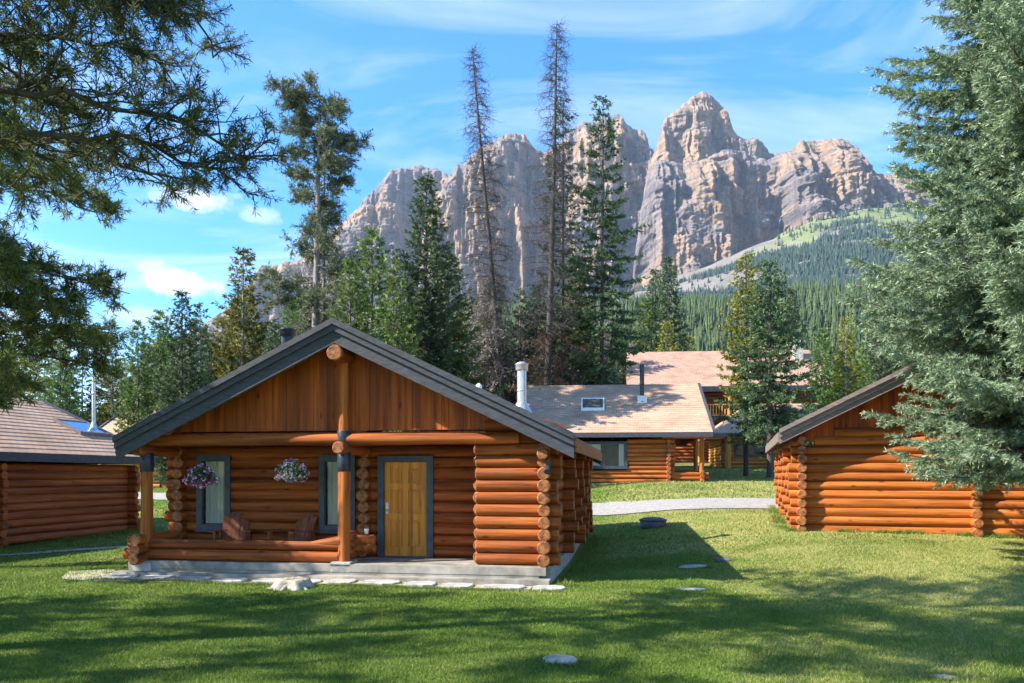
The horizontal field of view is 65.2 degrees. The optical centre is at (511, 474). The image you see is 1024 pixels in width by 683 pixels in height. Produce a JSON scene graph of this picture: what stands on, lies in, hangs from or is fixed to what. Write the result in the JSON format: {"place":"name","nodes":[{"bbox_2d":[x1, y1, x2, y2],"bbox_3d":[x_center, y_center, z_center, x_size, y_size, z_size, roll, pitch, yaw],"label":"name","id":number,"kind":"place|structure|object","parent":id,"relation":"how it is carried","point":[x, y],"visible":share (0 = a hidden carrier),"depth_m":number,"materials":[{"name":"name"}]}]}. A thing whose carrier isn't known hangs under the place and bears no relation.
{"place":"outdoors","nodes":[
{"label":"outdoors","id":0,"kind":"place"},
{"bbox_2d":[0,545,127,555],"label":"footpath","id":1,"kind":"structure","parent":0,"point":[66,550],"depth_m":21.95,"materials":[{"name":"concrete"}]},
{"bbox_2d":[130,165,447,379],"bbox_3d":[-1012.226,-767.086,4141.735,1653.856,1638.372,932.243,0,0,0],"label":"mountain","id":2,"kind":"structure","parent":0,"point":[384,207],"depth_m":3909.93,"materials":[{"name":"stone"}]},
{"bbox_2d":[138,492,777,514],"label":"road","id":3,"kind":"structure","parent":0,"point":[613,508],"depth_m":31.78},
{"bbox_2d":[0,0,987,410],"label":"sky","id":4,"kind":"structure","parent":0,"point":[785,73],"materials":[{"name":"blue"}]},
{"bbox_2d":[0,297,1023,682],"bbox_3d":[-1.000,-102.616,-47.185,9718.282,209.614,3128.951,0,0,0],"label":"ground","id":5,"kind":"structure","parent":0,"point":[630,547],"depth_m":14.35,"materials":[{"name":"plant"}]},
{"bbox_2d":[17,345,47,400],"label":"spruce tree","id":6,"kind":"object","parent":5,"relation":"on","point":[35,375],"visible":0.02,"depth_m":57.32,"materials":[{"name":"green plant"}]},
{"bbox_2d":[22,349,56,400],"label":"spruce tree","id":7,"kind":"object","parent":5,"relation":"on","point":[44,374],"visible":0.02,"depth_m":76.04,"materials":[{"name":"green plant"}]},
{"bbox_2d":[31,339,94,464],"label":"spruce tree","id":8,"kind":"object","parent":5,"relation":"on","point":[59,386],"visible":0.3,"depth_m":49.79,"materials":[{"name":"green plant"}]},
{"bbox_2d":[47,343,84,410],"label":"spruce tree","id":9,"kind":"object","parent":5,"relation":"on","point":[69,374],"visible":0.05,"depth_m":68.91,"materials":[{"name":"green plant"}]},
{"bbox_2d":[0,20,140,414],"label":"pine tree","id":10,"kind":"object","parent":5,"relation":"on","point":[29,301],"visible":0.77,"depth_m":18.24,"materials":[{"name":"green plant"}]},
{"bbox_2d":[0,350,156,545],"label":"log cabin","id":11,"kind":"object","parent":5,"relation":"on","point":[53,486],"visible":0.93,"depth_m":26.37,"materials":[{"name":"wood"}]},
{"bbox_2d":[71,365,99,420],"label":"spruce tree","id":12,"kind":"object","parent":5,"relation":"on","point":[82,387],"visible":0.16,"depth_m":58.20,"materials":[{"name":"green plant"}]},
{"bbox_2d":[80,381,103,464],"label":"spruce tree","id":13,"kind":"object","parent":5,"relation":"on","point":[87,419],"visible":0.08,"depth_m":58.40,"materials":[{"name":"green plant"}]},
{"bbox_2d":[84,334,140,464],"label":"spruce tree","id":14,"kind":"object","parent":5,"relation":"on","point":[103,415],"visible":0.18,"depth_m":51.73,"materials":[{"name":"green plant"}]},
{"bbox_2d":[108,357,126,418],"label":"spruce tree","id":15,"kind":"object","parent":5,"relation":"on","point":[118,391],"visible":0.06,"depth_m":61.52,"materials":[{"name":"green plant"}]},
{"bbox_2d":[102,574,137,578],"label":"flagstone","id":16,"kind":"object","parent":5,"relation":"on","point":[119,576],"visible":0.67,"depth_m":15.99,"materials":[{"name":"stone"}]},
{"bbox_2d":[98,410,166,487],"bbox_3d":[-19.591,-1.710,50.627,10.710,4.946,9.088,0,0,6],"label":"log cabin","id":17,"kind":"object","parent":5,"relation":"on","point":[107,425],"visible":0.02,"depth_m":48.10,"materials":[{"name":"brown wood"}]},
{"bbox_2d":[105,319,161,467],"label":"spruce tree","id":18,"kind":"object","parent":5,"relation":"on","point":[145,402],"visible":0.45,"depth_m":47.73,"materials":[{"name":"green plant"}]},
{"bbox_2d":[0,0,301,215],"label":"pine tree","id":19,"kind":"object","parent":5,"relation":"on","point":[168,12],"visible":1,"depth_m":9.94,"materials":[{"name":"green plant"}]},
{"bbox_2d":[129,309,180,409],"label":"spruce tree","id":20,"kind":"object","parent":5,"relation":"on","point":[155,324],"visible":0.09,"depth_m":54.63,"materials":[{"name":"green plant"}]},
{"bbox_2d":[138,575,175,579],"bbox_3d":[-7.101,2.069,15.992,0.604,0.095,0.547,0,0,10],"label":"flagstone","id":21,"kind":"object","parent":5,"relation":"on","point":[159,577],"visible":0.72,"depth_m":15.93,"materials":[{"name":"stone"}]},
{"bbox_2d":[140,329,195,408],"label":"tree","id":22,"kind":"object","parent":5,"relation":"on","point":[167,340],"visible":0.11,"depth_m":54.51,"materials":[{"name":"green plant"}]},
{"bbox_2d":[139,289,211,483],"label":"spruce tree","id":23,"kind":"object","parent":5,"relation":"on","point":[178,381],"visible":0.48,"depth_m":45.70,"materials":[{"name":"green plant"}]},
{"bbox_2d":[174,576,212,580],"bbox_3d":[-6.316,2.074,15.815,0.706,0.095,0.533,0,0,9],"label":"flagstone","id":24,"kind":"object","parent":5,"relation":"on","point":[196,578],"visible":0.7,"depth_m":15.81,"materials":[{"name":"stone"}]},
{"bbox_2d":[184,317,206,385],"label":"spruce tree","id":25,"kind":"object","parent":5,"relation":"on","point":[202,342],"visible":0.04,"depth_m":78.72,"materials":[{"name":"green plant"}]},
{"bbox_2d":[179,302,218,391],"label":"spruce tree","id":26,"kind":"object","parent":5,"relation":"on","point":[204,329],"visible":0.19,"depth_m":51.91,"materials":[{"name":"green plant"}]},
{"bbox_2d":[198,339,221,385],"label":"spruce tree","id":27,"kind":"object","parent":5,"relation":"on","point":[210,359],"visible":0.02,"depth_m":55.06,"materials":[{"name":"green plant"}]},
{"bbox_2d":[201,316,239,381],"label":"spruce tree","id":28,"kind":"object","parent":5,"relation":"on","point":[217,332],"visible":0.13,"depth_m":55.71,"materials":[{"name":"green plant"}]},
{"bbox_2d":[212,578,249,582],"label":"flagstone","id":29,"kind":"object","parent":5,"relation":"on","point":[236,580],"visible":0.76,"depth_m":15.59,"materials":[{"name":"stone"}]},
{"bbox_2d":[220,289,254,370],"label":"spruce tree","id":30,"kind":"object","parent":5,"relation":"on","point":[240,321],"visible":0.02,"depth_m":79.47,"materials":[{"name":"green plant"}]},
{"bbox_2d":[199,246,278,377],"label":"spruce tree","id":31,"kind":"object","parent":5,"relation":"on","point":[234,345],"visible":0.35,"depth_m":49.67,"materials":[{"name":"green plant"}]},
{"bbox_2d":[235,302,264,365],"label":"spruce tree","id":32,"kind":"object","parent":5,"relation":"on","point":[253,337],"visible":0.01,"depth_m":86.58,"materials":[{"name":"green plant"}]},
{"bbox_2d":[252,578,276,583],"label":"flagstone","id":33,"kind":"object","parent":5,"relation":"on","point":[269,580],"visible":0.5,"depth_m":15.47,"materials":[{"name":"stone"}]},
{"bbox_2d":[262,321,281,352],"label":"spruce tree","id":34,"kind":"object","parent":5,"relation":"on","point":[269,337],"visible":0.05,"depth_m":43.84,"materials":[{"name":"green plant"}]},
{"bbox_2d":[260,299,300,354],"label":"spruce tree","id":35,"kind":"object","parent":5,"relation":"on","point":[285,318],"visible":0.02,"depth_m":62.41,"materials":[{"name":"green plant"}]},
{"bbox_2d":[266,576,314,590],"bbox_3d":[-4.046,2.039,14.817,0.958,0.277,0.963,0,0,0],"label":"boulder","id":36,"kind":"object","parent":5,"relation":"on","point":[300,583],"visible":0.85,"depth_m":14.54,"materials":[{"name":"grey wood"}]},
{"bbox_2d":[283,297,308,335],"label":"spruce tree","id":37,"kind":"object","parent":5,"relation":"on","point":[295,314],"visible":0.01,"depth_m":47.78,"materials":[{"name":"green plant"}]},
{"bbox_2d":[63,569,532,588],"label":"bare soil","id":38,"kind":"structure","parent":5,"relation":"on","point":[322,582],"depth_m":15.87,"materials":[{"name":"soil"}]},
{"bbox_2d":[253,68,376,337],"bbox_3d":[-11.014,-10.692,45.088,6.770,23.823,6.643,0,0,18],"label":"lodgepole pine","id":39,"kind":"object","parent":5,"relation":"on","point":[324,134],"visible":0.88,"depth_m":44.42,"materials":[{"name":"green plant"}]},
{"bbox_2d":[293,129,347,331],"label":"tree","id":40,"kind":"object","parent":5,"relation":"on","point":[323,181],"visible":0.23,"depth_m":46.93,"materials":[{"name":"green plant"}]},
{"bbox_2d":[325,579,356,584],"bbox_3d":[-3.272,2.073,15.373,0.544,0.095,0.522,0,0,12],"label":"flagstone","id":41,"kind":"object","parent":5,"relation":"on","point":[333,581],"visible":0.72,"depth_m":15.26,"materials":[{"name":"stone"}]},
{"bbox_2d":[112,318,601,585],"bbox_3d":[-2.727,-0.640,20.648,9.578,6.080,10.435,0,0,9],"label":"log cabin","id":42,"kind":"object","parent":5,"relation":"on","point":[504,497],"visible":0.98,"depth_m":16.41,"materials":[{"name":"wood"}]},
{"bbox_2d":[182,452,219,488],"bbox_3d":[-6.511,-0.166,16.754,0.716,0.909,0.755,0,0,0],"label":"flower basket","id":43,"kind":"object","parent":42,"relation":"hanging from","point":[200,478],"visible":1,"depth_m":16.64,"materials":[{"name":"plant"}]},
{"bbox_2d":[194,455,231,531],"bbox_3d":[-6.684,0.413,18.068,0.870,1.725,0.340,0,0,9],"label":"window","id":44,"kind":"structure","parent":42,"relation":"in","point":[218,498],"depth_m":18.02,"materials":[{"name":"grey glass"}]},
{"bbox_2d":[208,512,255,549],"bbox_3d":[-6.093,1.301,17.472,0.860,0.958,0.875,0,0,-9],"label":"porch chair","id":45,"kind":"object","parent":42,"relation":"on","point":[235,524],"visible":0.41,"depth_m":17.74,"materials":[{"name":"brown wood"}]},
{"bbox_2d":[264,512,317,550],"bbox_3d":[-4.712,1.301,17.249,0.860,0.958,0.875,0,0,31],"label":"porch chair","id":46,"kind":"object","parent":42,"relation":"on","point":[303,530],"visible":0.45,"depth_m":17.44,"materials":[{"name":"brown wood"}]},
{"bbox_2d":[274,451,309,482],"bbox_3d":[-4.527,-0.229,16.433,0.700,0.783,0.712,0,0,-25],"label":"flower basket","id":47,"kind":"object","parent":42,"relation":"hanging from","point":[287,471],"visible":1,"depth_m":16.31,"materials":[{"name":"plant"}]},
{"bbox_2d":[317,455,355,533],"bbox_3d":[-3.810,0.423,17.608,0.890,1.705,0.340,0,0,9],"label":"window","id":48,"kind":"structure","parent":42,"relation":"in","point":[332,527],"depth_m":17.54,"materials":[{"name":"grey glass"}]},
{"bbox_2d":[377,456,433,557],"bbox_3d":[-2.291,0.681,17.324,1.240,2.182,0.340,0,0,9],"label":"door","id":49,"kind":"structure","parent":42,"relation":"in","point":[405,490],"depth_m":17.30,"materials":[{"name":"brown wood"}]},
{"bbox_2d":[323,256,390,431],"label":"spruce tree","id":50,"kind":"object","parent":5,"relation":"on","point":[341,302],"visible":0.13,"depth_m":40.85,"materials":[{"name":"green plant"}]},
{"bbox_2d":[335,226,411,431],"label":"spruce tree","id":51,"kind":"object","parent":5,"relation":"on","point":[373,274],"visible":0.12,"depth_m":42.66,"materials":[{"name":"green plant"}]},
{"bbox_2d":[359,579,400,585],"bbox_3d":[-2.504,2.070,15.231,0.772,0.095,0.527,0,0,10],"label":"flagstone","id":52,"kind":"object","parent":5,"relation":"on","point":[384,582],"visible":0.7,"depth_m":15.19,"materials":[{"name":"stone"}]},
{"bbox_2d":[370,257,427,431],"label":"spruce tree","id":53,"kind":"object","parent":5,"relation":"on","point":[387,328],"visible":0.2,"depth_m":39.78,"materials":[{"name":"green plant"}]},
{"bbox_2d":[404,581,436,586],"bbox_3d":[-1.719,2.079,15.106,0.584,0.095,0.521,0,0,10],"label":"flagstone","id":54,"kind":"object","parent":5,"relation":"on","point":[426,583],"visible":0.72,"depth_m":14.98,"materials":[{"name":"stone"}]},
{"bbox_2d":[386,172,480,431],"bbox_3d":[-4.912,-7.737,43.953,7.094,17.744,6.606,0,0,0],"label":"spruce tree","id":55,"kind":"object","parent":5,"relation":"on","point":[426,308],"visible":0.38,"depth_m":43.52,"materials":[{"name":"green plant"}]},
{"bbox_2d":[441,583,473,588],"bbox_3d":[-1.022,2.088,14.919,0.602,0.095,0.526,0,0,8],"label":"flagstone","id":56,"kind":"object","parent":5,"relation":"on","point":[462,585],"visible":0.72,"depth_m":14.80,"materials":[{"name":"stone"}]},
{"bbox_2d":[419,250,508,430],"bbox_3d":[-3.396,-6.000,46.043,7.465,13.859,6.863,0,0,-38],"label":"spruce tree","id":57,"kind":"object","parent":5,"relation":"on","point":[461,335],"visible":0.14,"depth_m":45.70,"materials":[{"name":"green plant"}]},
{"bbox_2d":[455,298,477,380],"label":"spruce tree","id":58,"kind":"object","parent":5,"relation":"on","point":[463,311],"visible":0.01,"depth_m":57.90,"materials":[{"name":"green plant"}]},
{"bbox_2d":[463,300,481,360],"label":"spruce tree","id":59,"kind":"object","parent":5,"relation":"on","point":[470,310],"visible":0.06,"depth_m":81.43,"materials":[{"name":"green plant"}]},
{"bbox_2d":[457,36,524,398],"bbox_3d":[-1.037,-14.221,53.067,5.304,29.465,4.782,0,0,-41],"label":"dead spruce","id":60,"kind":"object","parent":5,"relation":"on","point":[498,366],"visible":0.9,"depth_m":52.88,"materials":[{"name":"brown plant"}]},
{"bbox_2d":[460,270,528,430],"bbox_3d":[-1.782,-6.712,53.766,7.071,14.325,7.020,0,0,0],"label":"dead bush","id":61,"kind":"object","parent":5,"relation":"on","point":[489,347],"visible":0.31,"depth_m":53.37,"materials":[{"name":"brown plant"}]},
{"bbox_2d":[473,317,515,429],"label":"spruce tree","id":62,"kind":"object","parent":5,"relation":"on","point":[506,398],"visible":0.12,"depth_m":53.74,"materials":[{"name":"green plant"}]},
{"bbox_2d":[484,327,515,402],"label":"spruce tree","id":63,"kind":"object","parent":5,"relation":"on","point":[505,365],"visible":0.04,"depth_m":54.88,"materials":[{"name":"green plant"}]},
{"bbox_2d":[481,584,525,589],"bbox_3d":[-0.149,2.099,14.823,0.832,0.095,0.519,0,0,7],"label":"flagstone","id":64,"kind":"object","parent":5,"relation":"on","point":[510,586],"visible":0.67,"depth_m":14.72,"materials":[{"name":"stone"}]},
{"bbox_2d":[35,274,988,422],"bbox_3d":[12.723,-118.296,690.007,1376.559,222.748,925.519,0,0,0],"label":"hill forest","id":65,"kind":"object","parent":5,"relation":"on","point":[818,309],"visible":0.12,"depth_m":697.03,"materials":[{"name":"plant"}]},
{"bbox_2d":[511,309,529,384],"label":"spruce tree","id":66,"kind":"object","parent":5,"relation":"on","point":[522,325],"visible":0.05,"depth_m":57.15,"materials":[{"name":"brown plant"}]},
{"bbox_2d":[504,286,542,401],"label":"spruce tree","id":67,"kind":"object","parent":5,"relation":"on","point":[521,292],"visible":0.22,"depth_m":55.90,"materials":[{"name":"green plant"}]},
{"bbox_2d":[503,315,557,402],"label":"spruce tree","id":68,"kind":"object","parent":5,"relation":"on","point":[522,341],"visible":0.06,"depth_m":58.02,"materials":[{"name":"green plant"}]},
{"bbox_2d":[511,283,561,403],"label":"spruce tree","id":69,"kind":"object","parent":5,"relation":"on","point":[531,329],"visible":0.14,"depth_m":54.52,"materials":[{"name":"green plant"}]},
{"bbox_2d":[532,585,565,590],"bbox_3d":[0.681,2.096,14.642,0.606,0.095,0.561,0,0,7],"label":"flagstone","id":70,"kind":"object","parent":5,"relation":"on","point":[555,587],"visible":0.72,"depth_m":14.56,"materials":[{"name":"stone"}]},
{"bbox_2d":[536,331,562,384],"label":"spruce tree","id":71,"kind":"object","parent":5,"relation":"on","point":[553,341],"visible":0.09,"depth_m":53.24,"materials":[{"name":"green plant"}]},
{"bbox_2d":[507,15,592,440],"bbox_3d":[2.661,-14.660,51.912,6.219,30.417,6.356,0,0,0],"label":"dead spruce","id":72,"kind":"object","parent":5,"relation":"on","point":[547,335],"visible":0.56,"depth_m":51.87,"materials":[{"name":"brown plant"}]},
{"bbox_2d":[543,654,576,664],"bbox_3d":[0.536,2.080,8.947,0.403,0.121,0.331,0,0,0],"label":"boulder","id":73,"kind":"object","parent":5,"relation":"on","point":[560,659],"visible":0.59,"depth_m":8.84,"materials":[{"name":"grey stone"}]},
{"bbox_2d":[534,97,599,384],"bbox_3d":[3.581,-12.885,55.108,5.289,26.410,5.597,0,0,0],"label":"spruce tree","id":74,"kind":"object","parent":5,"relation":"on","point":[573,224],"visible":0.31,"depth_m":54.80,"materials":[{"name":"green plant"}]},
{"bbox_2d":[538,264,612,440],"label":"spruce tree","id":75,"kind":"object","parent":5,"relation":"on","point":[575,333],"visible":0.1,"depth_m":56.44,"materials":[{"name":"green plant"}]},
{"bbox_2d":[578,330,599,384],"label":"spruce tree","id":76,"kind":"object","parent":5,"relation":"on","point":[590,365],"visible":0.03,"depth_m":59.90,"materials":[{"name":"green plant"}]},
{"bbox_2d":[546,94,654,469],"bbox_3d":[5.943,-12.724,53.878,8.198,25.835,9.725,0,0,0],"label":"spruce tree","id":77,"kind":"object","parent":5,"relation":"on","point":[603,277],"visible":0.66,"depth_m":53.65,"materials":[{"name":"green plant"}]},
{"bbox_2d":[597,319,622,382],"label":"tree","id":78,"kind":"object","parent":5,"relation":"on","point":[606,348],"visible":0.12,"depth_m":58.78,"materials":[{"name":"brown plant"}]},
{"bbox_2d":[608,316,631,384],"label":"spruce tree","id":79,"kind":"object","parent":5,"relation":"on","point":[621,378],"visible":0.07,"depth_m":75.46,"materials":[{"name":"green plant"}]},
{"bbox_2d":[527,364,715,484],"bbox_3d":[6.234,-2.896,50.125,10.910,7.386,13.288,0,0,6],"label":"log cabin","id":80,"kind":"object","parent":5,"relation":"on","point":[669,417],"visible":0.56,"depth_m":45.07,"materials":[{"name":"wood"}]},
{"bbox_2d":[584,441,627,468],"bbox_3d":[5.109,-1.091,44.281,2.580,1.525,0.340,0,0,6],"label":"window","id":81,"kind":"structure","parent":80,"relation":"in","point":[614,453],"depth_m":44.29,"materials":[{"name":"grey glass"}]},
{"bbox_2d":[628,297,659,351],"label":"spruce tree","id":82,"kind":"object","parent":5,"relation":"on","point":[650,315],"visible":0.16,"depth_m":91.65,"materials":[{"name":"green plant"}]},
{"bbox_2d":[639,517,666,528],"bbox_3d":[4.509,1.525,25.584,0.900,0.375,0.893,0,0,0],"label":"fire pit","id":83,"kind":"object","parent":5,"relation":"on","point":[651,522],"visible":0.94,"depth_m":25.25,"materials":[{"name":"stone"}]},
{"bbox_2d":[638,268,674,348],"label":"spruce tree","id":84,"kind":"object","parent":5,"relation":"on","point":[654,301],"visible":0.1,"depth_m":93.78,"materials":[{"name":"green plant"}]},
{"bbox_2d":[656,320,678,351],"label":"spruce tree","id":85,"kind":"object","parent":5,"relation":"on","point":[666,341],"visible":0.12,"depth_m":85.42,"materials":[{"name":"green plant"}]},
{"bbox_2d":[644,254,696,351],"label":"spruce tree","id":86,"kind":"object","parent":5,"relation":"on","point":[667,289],"visible":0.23,"depth_m":89.50,"materials":[{"name":"green plant"}]},
{"bbox_2d":[678,564,706,568],"bbox_3d":[3.975,2.008,17.512,0.784,0.081,0.418,0,0,-29],"label":"stepping stone","id":87,"kind":"object","parent":5,"relation":"on","point":[692,566],"visible":0.66,"depth_m":17.37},
{"bbox_2d":[622,340,830,462],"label":"lodge","id":88,"kind":"structure","parent":5,"relation":"on","point":[690,367],"depth_m":75.01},
{"bbox_2d":[716,251,778,475],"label":"spruce tree","id":89,"kind":"object","parent":5,"relation":"on","point":[751,270],"visible":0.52,"depth_m":48.88,"materials":[{"name":"green plant"}]},
{"bbox_2d":[698,404,817,468],"bbox_3d":[20.089,-2.904,60.816,10.600,5.024,8.250,0,0,4],"label":"log cabin","id":90,"kind":"object","parent":5,"relation":"on","point":[722,454],"visible":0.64,"depth_m":58.14,"materials":[{"name":"brown wood"}]},
{"bbox_2d":[734,444,766,456],"bbox_3d":[17.266,-1.794,58.101,2.310,0.945,0.340,0,0,4],"label":"window","id":91,"kind":"structure","parent":90,"relation":"in","point":[754,451],"depth_m":58.19,"materials":[{"name":"grey glass"}]},
{"bbox_2d":[712,257,821,477],"bbox_3d":[15.121,-6.118,47.015,6.533,13.374,5.967,0,0,-14],"label":"spruce tree","id":92,"kind":"object","parent":5,"relation":"on","point":[773,420],"visible":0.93,"depth_m":46.56,"materials":[{"name":"green plant"}]},
{"bbox_2d":[778,288,809,349],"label":"spruce tree","id":93,"kind":"object","parent":5,"relation":"on","point":[792,296],"visible":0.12,"depth_m":95.82,"materials":[{"name":"green plant"}]},
{"bbox_2d":[797,327,841,445],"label":"spruce tree","id":94,"kind":"object","parent":5,"relation":"on","point":[821,400],"visible":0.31,"depth_m":55.76,"materials":[{"name":"green plant"}]},
{"bbox_2d":[834,364,847,399],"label":"spruce tree","id":95,"kind":"object","parent":5,"relation":"on","point":[843,394],"visible":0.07,"depth_m":97.48,"materials":[{"name":"green plant"}]},
{"bbox_2d":[818,316,868,404],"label":"spruce tree","id":96,"kind":"object","parent":5,"relation":"on","point":[845,368],"visible":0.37,"depth_m":49.82,"materials":[{"name":"green plant"}]},
{"bbox_2d":[847,355,875,390],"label":"spruce tree","id":97,"kind":"object","parent":5,"relation":"on","point":[868,380],"visible":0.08,"depth_m":80.66,"materials":[{"name":"green plant"}]},
{"bbox_2d":[858,315,894,387],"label":"spruce tree","id":98,"kind":"object","parent":5,"relation":"on","point":[875,360],"visible":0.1,"depth_m":90.16,"materials":[{"name":"green plant"}]},
{"bbox_2d":[877,341,901,375],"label":"spruce tree","id":99,"kind":"object","parent":5,"relation":"on","point":[891,364],"visible":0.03,"depth_m":91.82,"materials":[{"name":"green plant"}]},
{"bbox_2d":[765,334,1023,536],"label":"log cabin","id":100,"kind":"object","parent":5,"relation":"on","point":[846,471],"visible":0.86,"depth_m":21.37,"materials":[{"name":"wood"}]},
{"bbox_2d":[836,0,1023,494],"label":"blue spruce","id":101,"kind":"object","parent":5,"relation":"on","point":[982,445],"visible":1,"depth_m":16.48,"materials":[{"name":"green plant"}]},
{"bbox_2d":[931,674,957,680],"bbox_3d":[4.485,2.112,8.305,0.300,0.069,0.235,0,0,0],"label":"boulder","id":102,"kind":"object","parent":5,"relation":"on","point":[939,675],"visible":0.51,"depth_m":8.28,"materials":[{"name":"grey stone"}]},
{"bbox_2d":[418,113,653,312],"bbox_3d":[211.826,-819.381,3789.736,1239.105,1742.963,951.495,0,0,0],"label":"mountain","id":103,"kind":"structure","parent":0,"point":[517,153],"depth_m":3551.51,"materials":[{"name":"stone"}]},
{"bbox_2d":[120,208,1010,409],"bbox_3d":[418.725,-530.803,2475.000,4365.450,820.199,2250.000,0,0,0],"label":"mountain slope","id":104,"kind":"structure","parent":0,"point":[807,236],"depth_m":2497.31,"materials":[{"name":"plant"}]},
{"bbox_2d":[361,204,985,333],"bbox_3d":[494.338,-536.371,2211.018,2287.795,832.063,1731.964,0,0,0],"label":"mountain forest","id":105,"kind":"object","parent":104,"relation":"on","point":[791,252],"visible":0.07,"depth_m":2282.03,"materials":[{"name":"plant"}]},
{"bbox_2d":[641,91,776,206],"bbox_3d":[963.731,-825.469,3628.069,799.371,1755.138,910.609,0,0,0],"label":"mountain","id":106,"kind":"structure","parent":0,"point":[698,127],"depth_m":3524.48,"materials":[{"name":"stone"}]},
{"bbox_2d":[632,138,956,290],"bbox_3d":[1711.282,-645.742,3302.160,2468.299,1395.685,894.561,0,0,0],"label":"mountain","id":107,"kind":"structure","parent":0,"point":[715,208],"depth_m":3067.48,"materials":[{"name":"stone"}]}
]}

